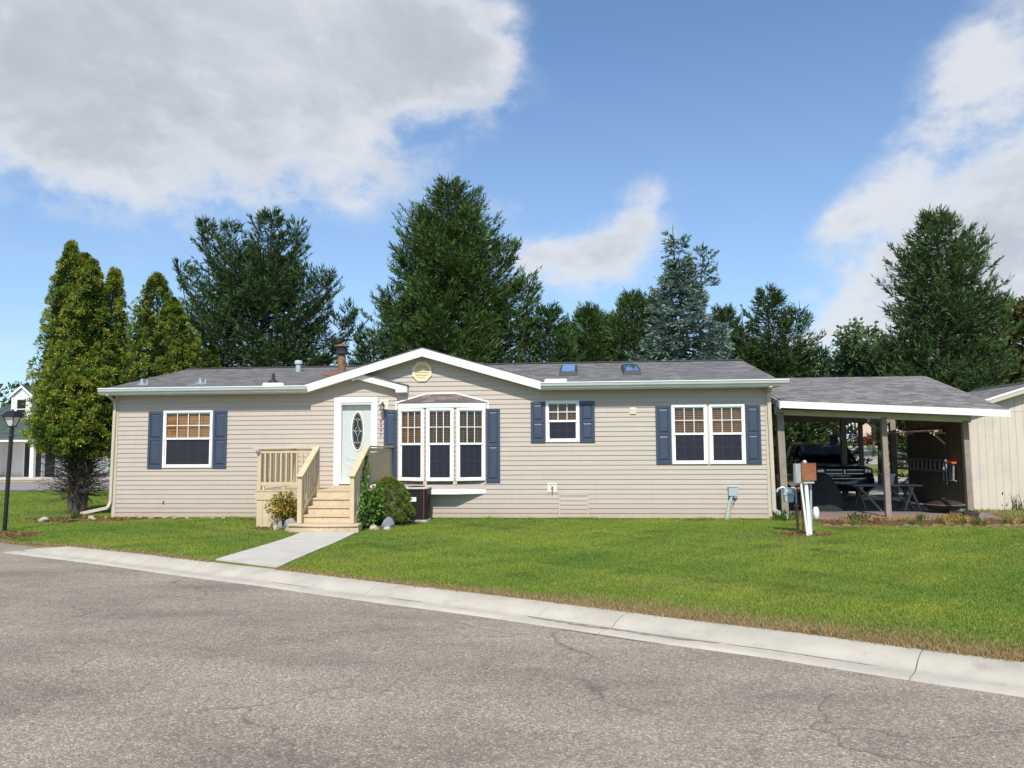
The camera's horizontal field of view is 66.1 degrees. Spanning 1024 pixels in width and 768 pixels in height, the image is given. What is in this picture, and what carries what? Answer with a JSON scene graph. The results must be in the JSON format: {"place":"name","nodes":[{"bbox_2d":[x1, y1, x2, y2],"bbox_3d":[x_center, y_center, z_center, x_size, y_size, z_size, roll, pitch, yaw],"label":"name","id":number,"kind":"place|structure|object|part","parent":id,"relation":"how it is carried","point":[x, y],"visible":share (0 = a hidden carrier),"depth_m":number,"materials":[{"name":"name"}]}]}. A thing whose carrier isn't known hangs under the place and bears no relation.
{"place":"outdoors","nodes":[
{"label":"outdoors","id":0,"kind":"place"},
{"bbox_2d":[0,480,109,489],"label":"side street","id":1,"kind":"structure","parent":0,"point":[23,485],"depth_m":39.99,"materials":[{"name":"grey asphalt"}]},
{"bbox_2d":[0,481,82,481],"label":"yellow marking","id":2,"kind":"object","parent":1,"relation":"on","point":[29,481],"visible":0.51,"depth_m":44.76,"materials":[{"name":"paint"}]},
{"bbox_2d":[0,478,109,479],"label":"forecourt path","id":3,"kind":"structure","parent":0,"point":[36,478],"depth_m":48.51,"materials":[{"name":"concrete"}]},
{"bbox_2d":[0,543,1023,767],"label":"road","id":4,"kind":"structure","parent":0,"point":[103,666],"depth_m":5.92,"materials":[{"name":"grey asphalt"}]},
{"bbox_2d":[3,546,1023,696],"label":"kerb","id":5,"kind":"structure","parent":4,"relation":"on","point":[980,673],"depth_m":7.97,"materials":[{"name":"concrete"}]},
{"bbox_2d":[275,582,875,665],"bbox_3d":[-0.191,2.540,8.641,7.727,0.006,0.330,-3,-6,34],"label":"gutter silt","id":6,"kind":"object","parent":4,"relation":"on","point":[601,627],"visible":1,"depth_m":7.79,"materials":[{"name":"grey soil"}]},
{"bbox_2d":[0,443,1023,662],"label":"lawn","id":7,"kind":"structure","parent":0,"point":[875,474],"depth_m":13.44,"materials":[{"name":"green plant"}]},
{"bbox_2d":[0,409,24,532],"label":"lamp post","id":8,"kind":"object","parent":7,"relation":"on","point":[12,417],"visible":0.97,"depth_m":17.61,"materials":[{"name":"black metal"}]},
{"bbox_2d":[0,379,38,406],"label":"broadleaf tree","id":9,"kind":"object","parent":7,"relation":"on","point":[5,397],"visible":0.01,"depth_m":83.87,"materials":[{"name":"green plant"}]},
{"bbox_2d":[38,517,48,522],"bbox_3d":[-11.841,3.450,19.904,0.307,0.194,0.240,-4,-6,40],"label":"rock","id":10,"kind":"object","parent":7,"relation":"on","point":[43,519],"visible":0.85,"depth_m":19.81,"materials":[{"name":"stone"}]},
{"bbox_2d":[0,385,109,477],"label":"white building","id":11,"kind":"structure","parent":7,"relation":"on","point":[23,461],"depth_m":52.04,"materials":[{"name":"concrete"}]},
{"bbox_2d":[16,400,25,418],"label":"window","id":12,"kind":"structure","parent":11,"relation":"in","point":[20,408],"depth_m":52.26,"materials":[{"name":"white plastic"}]},
{"bbox_2d":[24,443,41,476],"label":"door","id":13,"kind":"structure","parent":11,"relation":"in","point":[27,449],"depth_m":51.98,"materials":[{"name":"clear glass"}]},
{"bbox_2d":[44,454,54,474],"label":"window","id":14,"kind":"structure","parent":11,"relation":"in","point":[47,462],"depth_m":51.85,"materials":[{"name":"grey glass"}]},
{"bbox_2d":[18,239,137,514],"bbox_3d":[-12.212,-0.211,22.333,3.039,8.103,2.753,-1,-5,5],"label":"arborvitae tree","id":15,"kind":"object","parent":7,"relation":"on","point":[85,355],"visible":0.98,"depth_m":21.96,"materials":[{"name":"green plant"}]},
{"bbox_2d":[70,511,87,518],"bbox_3d":[-11.346,3.440,20.634,0.529,0.281,0.269,1,-5,-11],"label":"weed plant","id":16,"kind":"object","parent":7,"relation":"on","point":[78,515],"visible":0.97,"depth_m":20.60,"materials":[{"name":"green plant"}]},
{"bbox_2d":[108,270,209,467],"bbox_3d":[-12.509,0.082,28.660,4.356,8.586,3.588,-1,-5,5],"label":"arborvitae tree","id":17,"kind":"object","parent":7,"relation":"on","point":[161,358],"visible":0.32,"depth_m":28.32,"materials":[{"name":"green plant"}]},
{"bbox_2d":[204,345,221,367],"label":"arborvitae tree","id":18,"kind":"object","parent":7,"relation":"on","point":[213,351],"visible":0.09,"depth_m":30.38,"materials":[{"name":"green plant"}]},
{"bbox_2d":[127,205,372,367],"bbox_3d":[-10.072,-1.489,32.609,9.034,12.349,11.518,-1,-5,5],"label":"conifer tree","id":19,"kind":"object","parent":7,"relation":"on","point":[261,290],"visible":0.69,"depth_m":32.31,"materials":[{"name":"green plant"}]},
{"bbox_2d":[277,516,282,527],"bbox_3d":[-5.282,3.210,17.962,0.161,0.400,0.180,-1,-5,9],"label":"rock","id":20,"kind":"object","parent":7,"relation":"on","point":[279,523],"visible":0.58,"depth_m":17.89,"materials":[{"name":"stone"}]},
{"bbox_2d":[216,532,355,567],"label":"walkway","id":21,"kind":"structure","parent":7,"relation":"on","point":[281,552],"depth_m":13.69,"materials":[{"name":"concrete"}]},
{"bbox_2d":[284,518,295,529],"bbox_3d":[-4.968,3.173,17.682,0.306,0.336,0.363,1,-5,-13],"label":"rock","id":22,"kind":"object","parent":7,"relation":"on","point":[289,521],"visible":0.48,"depth_m":17.58,"materials":[{"name":"stone"}]},
{"bbox_2d":[253,445,393,532],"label":"entrance deck","id":23,"kind":"structure","parent":7,"relation":"on","point":[337,512],"depth_m":18.18,"materials":[{"name":"beige paint"}]},
{"bbox_2d":[334,324,391,365],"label":"conifer tree","id":24,"kind":"object","parent":7,"relation":"on","point":[360,358],"visible":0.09,"depth_m":33.11,"materials":[{"name":"green plant"}]},
{"bbox_2d":[369,524,379,530],"bbox_3d":[-3.059,3.209,17.485,0.199,0.177,0.292,-2,-5,25],"label":"rock","id":25,"kind":"object","parent":7,"relation":"on","point":[374,527],"visible":0.77,"depth_m":17.40,"materials":[{"name":"stone"}]},
{"bbox_2d":[381,517,394,527],"bbox_3d":[-2.857,3.196,18.010,0.334,0.307,0.216,3,-6,-37],"label":"rock","id":26,"kind":"object","parent":7,"relation":"on","point":[388,521],"visible":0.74,"depth_m":17.93,"materials":[{"name":"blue stone"}]},
{"bbox_2d":[374,476,415,524],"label":"rounded evergreen","id":27,"kind":"object","parent":7,"relation":"on","point":[396,498],"visible":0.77,"depth_m":18.44,"materials":[{"name":"green plant"}]},
{"bbox_2d":[402,486,431,521],"bbox_3d":[-2.382,2.979,19.659,0.670,0.876,0.670,-1,-5,5],"label":"air conditioner","id":28,"kind":"object","parent":7,"relation":"on","point":[420,502],"visible":0.68,"depth_m":19.36,"materials":[{"name":"grey metal"}]},
{"bbox_2d":[0,514,838,538],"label":"mulch","id":29,"kind":"object","parent":7,"relation":"on","point":[6,534],"visible":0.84,"depth_m":18.91,"materials":[{"name":"wood"}]},
{"bbox_2d":[264,490,296,526],"bbox_3d":[-5.172,2.862,17.935,0.966,0.911,0.605,-1,-5,5],"label":"barberry bush","id":30,"kind":"object","parent":29,"relation":"on","point":[284,510],"visible":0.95,"depth_m":17.88,"materials":[{"name":"yellow plant"}]},
{"bbox_2d":[357,455,389,529],"bbox_3d":[-3.241,2.451,17.786,0.542,1.684,1.001,-3,-5,32],"label":"climbing vine","id":31,"kind":"object","parent":29,"relation":"on","point":[365,496],"visible":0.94,"depth_m":17.74,"materials":[{"name":"green plant"}]},
{"bbox_2d":[776,486,803,531],"bbox_3d":[5.841,2.659,16.538,0.545,1.021,0.230,-1,-5,5],"label":"gas meter","id":32,"kind":"object","parent":29,"relation":"on","point":[788,494],"visible":0.9,"depth_m":16.50,"materials":[{"name":"grey metal"}]},
{"bbox_2d":[81,344,789,519],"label":"manufactured house","id":33,"kind":"structure","parent":7,"relation":"on","point":[657,439],"depth_m":20.17,"materials":[{"name":"beige plastic"}]},
{"bbox_2d":[162,410,213,467],"bbox_3d":[-8.609,1.466,20.925,1.389,1.534,0.112,-1,-5,5],"label":"window","id":34,"kind":"structure","parent":33,"relation":"in","point":[187,434],"depth_m":20.92,"materials":[{"name":"white plastic"}]},
{"bbox_2d":[342,405,370,480],"bbox_3d":[-4.047,1.544,20.614,0.795,2.000,0.062,-1,-5,5],"label":"door","id":35,"kind":"structure","parent":33,"relation":"in","point":[356,418],"depth_m":20.62,"materials":[{"name":"white wood"}]},
{"bbox_2d":[398,408,423,480],"bbox_3d":[-2.584,1.559,20.193,0.770,1.859,0.292,-2,-5,14],"label":"window","id":36,"kind":"structure","parent":33,"relation":"in","point":[410,454],"depth_m":20.19,"materials":[{"name":"white plastic"}]},
{"bbox_2d":[426,408,453,480],"bbox_3d":[-1.826,1.538,19.985,0.709,1.859,0.124,-1,-5,5],"label":"window","id":37,"kind":"structure","parent":33,"relation":"in","point":[439,455],"depth_m":19.94,"materials":[{"name":"white plastic"}]},
{"bbox_2d":[456,408,484,480],"bbox_3d":[-1.049,1.539,20.050,0.756,1.859,0.292,0,-5,-4],"label":"window","id":38,"kind":"structure","parent":33,"relation":"in","point":[470,456],"depth_m":20.04,"materials":[{"name":"white plastic"}]},
{"bbox_2d":[545,400,579,442],"bbox_3d":[1.288,0.954,20.039,0.864,1.064,0.121,-1,-5,5],"label":"window","id":39,"kind":"structure","parent":33,"relation":"in","point":[557,430],"depth_m":20.01,"materials":[{"name":"white plastic"}]},
{"bbox_2d":[671,404,707,464],"bbox_3d":[4.443,1.263,19.718,0.889,1.499,0.121,-1,-5,5],"label":"window","id":40,"kind":"structure","parent":33,"relation":"in","point":[688,446],"depth_m":19.69,"materials":[{"name":"white plastic"}]},
{"bbox_2d":[708,404,745,463],"bbox_3d":[5.364,1.251,19.631,0.889,1.499,0.119,-1,-5,5],"label":"window","id":41,"kind":"structure","parent":33,"relation":"in","point":[728,447],"depth_m":19.61,"materials":[{"name":"white plastic"}]},
{"bbox_2d":[352,174,544,412],"bbox_3d":[-2.495,-2.168,32.572,10.391,13.793,8.796,2,-5,-29],"label":"conifer tree","id":42,"kind":"object","parent":7,"relation":"on","point":[432,305],"visible":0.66,"depth_m":31.82,"materials":[{"name":"green plant"}]},
{"bbox_2d":[507,300,585,362],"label":"conifer tree","id":43,"kind":"object","parent":7,"relation":"on","point":[556,340],"visible":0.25,"depth_m":32.26,"materials":[{"name":"green plant"}]},
{"bbox_2d":[555,300,623,361],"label":"conifer tree","id":44,"kind":"object","parent":7,"relation":"on","point":[584,316],"visible":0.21,"depth_m":34.67,"materials":[{"name":"green plant"}]},
{"bbox_2d":[578,309,639,361],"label":"conifer tree","id":45,"kind":"object","parent":7,"relation":"on","point":[604,318],"depth_m":36.88,"materials":[{"name":"green plant"}]},
{"bbox_2d":[595,287,670,361],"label":"conifer tree","id":46,"kind":"object","parent":7,"relation":"on","point":[625,304],"visible":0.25,"depth_m":34.69,"materials":[{"name":"green plant"}]},
{"bbox_2d":[631,291,688,360],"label":"conifer tree","id":47,"kind":"object","parent":7,"relation":"on","point":[655,314],"visible":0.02,"depth_m":35.71,"materials":[{"name":"green plant"}]},
{"bbox_2d":[624,226,738,360],"bbox_3d":[7.325,-0.628,32.899,6.737,12.926,7.321,-1,-5,5],"label":"conifer tree","id":48,"kind":"object","parent":7,"relation":"on","point":[675,281],"visible":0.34,"depth_m":32.94,"materials":[{"name":"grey plant"}]},
{"bbox_2d":[699,302,746,359],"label":"conifer tree","id":49,"kind":"object","parent":7,"relation":"on","point":[728,314],"visible":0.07,"depth_m":35.86,"materials":[{"name":"green plant"}]},
{"bbox_2d":[770,509,799,519],"bbox_3d":[6.522,3.165,19.119,1.037,0.374,0.444,-1,-5,5],"label":"weed plant","id":50,"kind":"object","parent":7,"relation":"on","point":[785,516],"visible":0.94,"depth_m":19.09,"materials":[{"name":"green plant"}]},
{"bbox_2d":[728,282,858,487],"bbox_3d":[11.193,0.123,33.845,7.243,9.219,6.957,2,-5,-28],"label":"conifer tree","id":51,"kind":"object","parent":7,"relation":"on","point":[779,357],"visible":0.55,"depth_m":32.92,"materials":[{"name":"green plant"}]},
{"bbox_2d":[793,460,815,535],"bbox_3d":[5.950,2.359,15.938,0.407,1.619,0.233,-1,-5,5],"label":"utility post","id":52,"kind":"object","parent":7,"relation":"on","point":[804,471],"visible":0.92,"depth_m":15.89,"materials":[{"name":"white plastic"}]},
{"bbox_2d":[812,507,818,518],"bbox_3d":[6.191,2.632,16.058,0.155,0.250,0.130,-1,-5,5],"label":"wire spool","id":53,"kind":"object","parent":52,"relation":"hanging from","point":[815,510],"visible":1,"depth_m":16.01,"materials":[{"name":"white plastic"}]},
{"bbox_2d":[775,478,908,495],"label":"back drive","id":54,"kind":"structure","parent":7,"relation":"on","point":[877,491],"depth_m":30.21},
{"bbox_2d":[815,352,872,463],"bbox_3d":[14.640,1.548,35.421,2.898,6.449,2.602,-1,-5,5],"label":"conifer tree","id":55,"kind":"object","parent":7,"relation":"on","point":[852,432],"visible":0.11,"depth_m":34.99,"materials":[{"name":"green plant"}]},
{"bbox_2d":[843,510,869,521],"bbox_3d":[8.150,3.136,18.609,0.630,0.331,0.356,-1,-5,5],"label":"weed plant","id":56,"kind":"object","parent":7,"relation":"on","point":[859,516],"visible":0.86,"depth_m":18.60,"materials":[{"name":"green plant"}]},
{"bbox_2d":[856,433,876,444],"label":"shrub","id":57,"kind":"object","parent":7,"relation":"on","point":[867,440],"visible":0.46,"depth_m":84.31,"materials":[{"name":"red plant"}]},
{"bbox_2d":[868,424,874,456],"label":"broadleaf tree","id":58,"kind":"object","parent":7,"relation":"on","point":[873,442],"depth_m":63.40,"materials":[{"name":"green plant"}]},
{"bbox_2d":[830,316,917,486],"bbox_3d":[15.944,0.853,34.376,4.132,7.659,3.649,-1,-5,5],"label":"broadleaf tree","id":59,"kind":"object","parent":7,"relation":"on","point":[852,356],"visible":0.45,"depth_m":33.98,"materials":[{"name":"green plant"}]},
{"bbox_2d":[854,423,902,440],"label":"house","id":60,"kind":"structure","parent":7,"relation":"on","point":[867,428],"depth_m":98.22,"materials":[{"name":"beige"}]},
{"bbox_2d":[823,509,1023,525],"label":"weeds","id":61,"kind":"object","parent":7,"relation":"on","point":[951,518],"visible":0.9,"depth_m":18.32,"materials":[{"name":"plant"}]},
{"bbox_2d":[856,203,1023,483],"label":"conifer tree","id":62,"kind":"object","parent":7,"relation":"on","point":[959,307],"visible":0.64,"depth_m":28.98,"materials":[{"name":"green plant"}]},
{"bbox_2d":[906,382,1023,510],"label":"garden shed","id":63,"kind":"structure","parent":7,"relation":"on","point":[997,453],"depth_m":21.90,"materials":[{"name":"beige wood"}]},
{"bbox_2d":[889,457,947,472],"bbox_3d":[12.771,2.537,24.867,0.080,0.380,4.200,-1,-5,5],"label":"extension ladder","id":64,"kind":"object","parent":63,"relation":"attached to","point":[922,468],"visible":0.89,"depth_m":24.40,"materials":[{"name":"metal"}]},
{"bbox_2d":[942,463,950,486],"bbox_3d":[12.546,2.627,22.741,0.054,0.666,0.512,-1,-5,5],"label":"folding frame","id":65,"kind":"object","parent":64,"relation":"hanging from","point":[947,480],"visible":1,"depth_m":22.73,"materials":[{"name":"grey metal"}]},
{"bbox_2d":[900,432,945,444],"bbox_3d":[12.517,1.672,24.043,0.430,0.364,2.260,-1,-5,5],"label":"lumber rack","id":66,"kind":"object","parent":63,"relation":"attached to","point":[937,437],"visible":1,"depth_m":22.94,"materials":[{"name":"beige paint"}]},
{"bbox_2d":[887,430,928,433],"bbox_3d":[12.312,1.512,24.614,0.036,0.056,3.350,-1,-5,5],"label":"white pipe","id":67,"kind":"object","parent":66,"relation":"on","point":[909,432],"visible":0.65,"depth_m":24.24,"materials":[{"name":"plastic"}]},
{"bbox_2d":[946,462,956,481],"bbox_3d":[12.503,2.489,22.316,0.140,0.558,0.482,-1,-5,5],"label":"step ladder","id":68,"kind":"object","parent":63,"relation":"hanging from","point":[951,470],"visible":1,"depth_m":22.30,"materials":[{"name":"metal"}]},
{"bbox_2d":[961,509,979,520],"bbox_3d":[10.877,3.091,18.674,0.387,0.297,0.387,-5,-6,43],"label":"plant","id":69,"kind":"object","parent":7,"relation":"on","point":[973,514],"visible":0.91,"depth_m":18.55,"materials":[{"name":"green plant"}]},
{"bbox_2d":[938,294,1023,389],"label":"broadleaf tree","id":70,"kind":"object","parent":7,"relation":"on","point":[1017,315],"visible":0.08,"depth_m":30.52,"materials":[{"name":"green plant"}]},
{"bbox_2d":[1002,492,1023,510],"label":"weed plant","id":71,"kind":"object","parent":7,"relation":"on","point":[1017,505],"visible":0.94,"depth_m":21.30,"materials":[{"name":"green plant"}]},
{"bbox_2d":[1010,495,1022,510],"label":"dead plant","id":72,"kind":"object","parent":7,"relation":"on","point":[1015,504],"visible":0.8,"depth_m":21.38,"materials":[{"name":"brown plant"}]},
{"bbox_2d":[0,0,1023,407],"label":"sky","id":73,"kind":"structure","parent":0,"point":[793,140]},
{"bbox_2d":[851,449,906,464],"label":"back road","id":74,"kind":"structure","parent":0,"point":[875,460],"depth_m":63.81,"materials":[{"name":"grey asphalt"}]},
{"bbox_2d":[773,496,993,515],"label":"carport floor","id":75,"kind":"structure","parent":0,"point":[859,508],"depth_m":22.32,"materials":[{"name":"grey concrete"}]},
{"bbox_2d":[800,472,845,510],"bbox_3d":[8.512,2.940,21.564,1.186,1.030,0.831,-1,-5,5],"label":"covered grill","id":76,"kind":"object","parent":75,"relation":"on","point":[827,495],"visible":0.69,"depth_m":21.27,"materials":[{"name":"black fabric"}]},
{"bbox_2d":[785,442,874,496],"bbox_3d":[11.006,3.030,27.846,2.360,1.926,4.840,-1,-5,5],"label":"parked car","id":77,"kind":"object","parent":75,"relation":"on","point":[825,458],"visible":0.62,"depth_m":27.06,"materials":[{"name":"paint"}]},
{"bbox_3d":[10.210,2.572,28.662,0.175,0.600,0.900,-1,-5,5],"label":"side window","id":78,"kind":"part","parent":77,"relation":"part of","materials":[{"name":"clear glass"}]},
{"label":"side window","id":79,"kind":"part","parent":77,"relation":"part of","materials":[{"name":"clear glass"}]},
{"bbox_2d":[844,484,922,511],"bbox_3d":[10.235,3.120,21.590,1.820,0.721,1.148,-1,-5,5],"label":"picnic table","id":80,"kind":"object","parent":75,"relation":"on","point":[904,487],"visible":0.92,"depth_m":21.56,"materials":[{"name":"grey wood"}]},
{"bbox_2d":[881,474,895,484],"bbox_3d":[10.367,2.620,21.681,0.380,0.290,0.380,-1,-5,5],"label":"flower pot","id":81,"kind":"object","parent":80,"relation":"on","point":[892,476],"visible":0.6,"depth_m":21.54,"materials":[{"name":"grey plastic"}]},
{"bbox_2d":[771,376,1010,517],"bbox_3d":[9.787,1.738,23.295,5.650,3.892,8.805,-1,-5,5],"label":"carport","id":82,"kind":"object","parent":75,"relation":"on","point":[882,401],"visible":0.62,"depth_m":19.71,"materials":[{"name":"grey"}]},
{"bbox_2d":[830,435,836,445],"bbox_3d":[10.878,1.911,26.607,0.245,0.360,0.040,-1,-5,5],"label":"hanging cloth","id":83,"kind":"object","parent":82,"relation":"hanging from","point":[833,438],"visible":1,"depth_m":26.61,"materials":[{"name":"fabric"}]},
{"bbox_2d":[923,499,964,512],"bbox_3d":[11.345,3.186,20.668,1.000,0.393,1.000,-1,-5,5],"label":"fire pit","id":84,"kind":"object","parent":75,"relation":"on","point":[944,505],"visible":0.98,"depth_m":20.37,"materials":[{"name":"brown metal"}]},
{"bbox_2d":[803,513,1000,519],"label":"patio","id":85,"kind":"structure","parent":0,"point":[836,516],"depth_m":19.73,"materials":[{"name":"brown brick"}]}
]}

